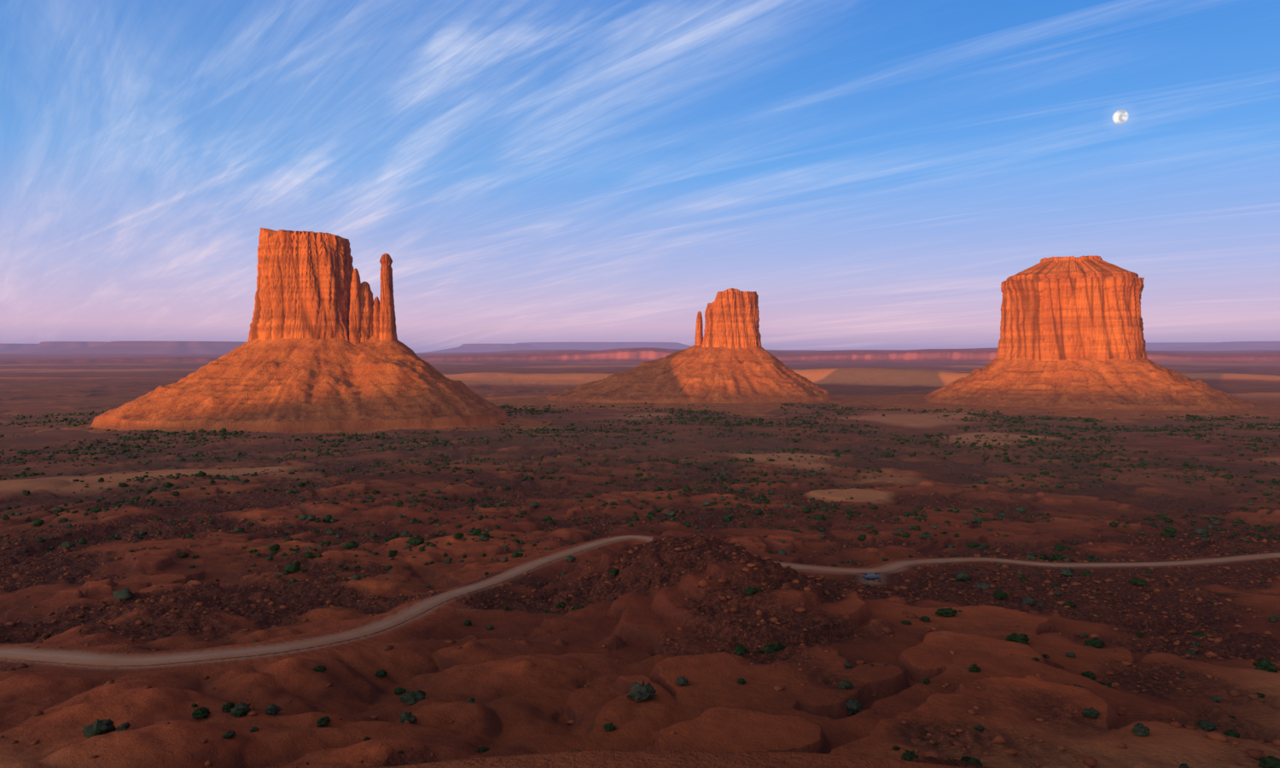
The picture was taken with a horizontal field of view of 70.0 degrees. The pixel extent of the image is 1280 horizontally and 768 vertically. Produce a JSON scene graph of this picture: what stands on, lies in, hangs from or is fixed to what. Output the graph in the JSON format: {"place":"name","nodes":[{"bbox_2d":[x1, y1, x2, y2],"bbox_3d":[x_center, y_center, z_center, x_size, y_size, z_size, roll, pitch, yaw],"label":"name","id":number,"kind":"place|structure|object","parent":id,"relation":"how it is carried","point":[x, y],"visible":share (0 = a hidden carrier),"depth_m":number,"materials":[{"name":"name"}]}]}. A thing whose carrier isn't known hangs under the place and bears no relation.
{"place":"outdoors","nodes":[
{"label":"outdoors","id":0,"kind":"place"},
{"bbox_2d":[0,347,1279,767],"bbox_3d":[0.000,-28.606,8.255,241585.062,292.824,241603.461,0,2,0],"label":"ground","id":1,"kind":"structure","parent":0,"point":[531,694],"depth_m":247.91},
{"bbox_2d":[35,227,558,435],"bbox_3d":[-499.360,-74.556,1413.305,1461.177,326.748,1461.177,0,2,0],"label":"butte","id":2,"kind":"object","parent":1,"relation":"on","point":[323,350],"visible":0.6,"depth_m":1331.91,"materials":[{"name":"stone"}]},
{"bbox_2d":[0,401,1279,767],"bbox_3d":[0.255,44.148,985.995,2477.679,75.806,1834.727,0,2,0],"label":"desert shrubs","id":3,"kind":"object","parent":1,"relation":"on","point":[642,692],"visible":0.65,"depth_m":565.92,"materials":[{"name":"green plant"}]},
{"bbox_2d":[0,481,1279,767],"bbox_3d":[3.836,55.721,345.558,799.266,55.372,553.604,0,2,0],"label":"loose rocks","id":4,"kind":"object","parent":1,"relation":"on","point":[1092,761],"visible":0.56,"depth_m":240.28,"materials":[{"name":"brown stone"}]},
{"bbox_2d":[0,341,1279,354],"bbox_3d":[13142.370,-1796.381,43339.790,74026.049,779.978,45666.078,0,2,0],"label":"distant mesas","id":5,"kind":"structure","parent":1,"relation":"on","point":[137,347],"depth_m":38419.50,"materials":[{"name":"stone"}]},
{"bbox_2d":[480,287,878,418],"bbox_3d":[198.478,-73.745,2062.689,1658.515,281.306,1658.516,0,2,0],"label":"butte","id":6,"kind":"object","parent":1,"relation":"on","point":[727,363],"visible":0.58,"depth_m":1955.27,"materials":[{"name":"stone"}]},
{"bbox_2d":[862,572,879,580],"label":"parked car","id":7,"kind":"object","parent":1,"relation":"on","point":[868,576],"visible":1,"depth_m":263.21,"materials":[{"name":"blue paint"}]},
{"bbox_2d":[860,255,1279,426],"bbox_3d":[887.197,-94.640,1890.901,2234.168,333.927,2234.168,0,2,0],"label":"butte","id":8,"kind":"object","parent":1,"relation":"on","point":[1072,342],"visible":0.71,"depth_m":1778.19,"materials":[{"name":"stone"}]},
{"bbox_2d":[0,535,1279,666],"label":"dirt road","id":9,"kind":"structure","parent":0,"point":[78,658],"depth_m":202.90,"materials":[{"name":"soil"}]},
{"bbox_2d":[0,0,1279,353],"label":"sky","id":10,"kind":"structure","parent":0,"point":[877,171],"materials":[{"name":"blue"}]}
]}

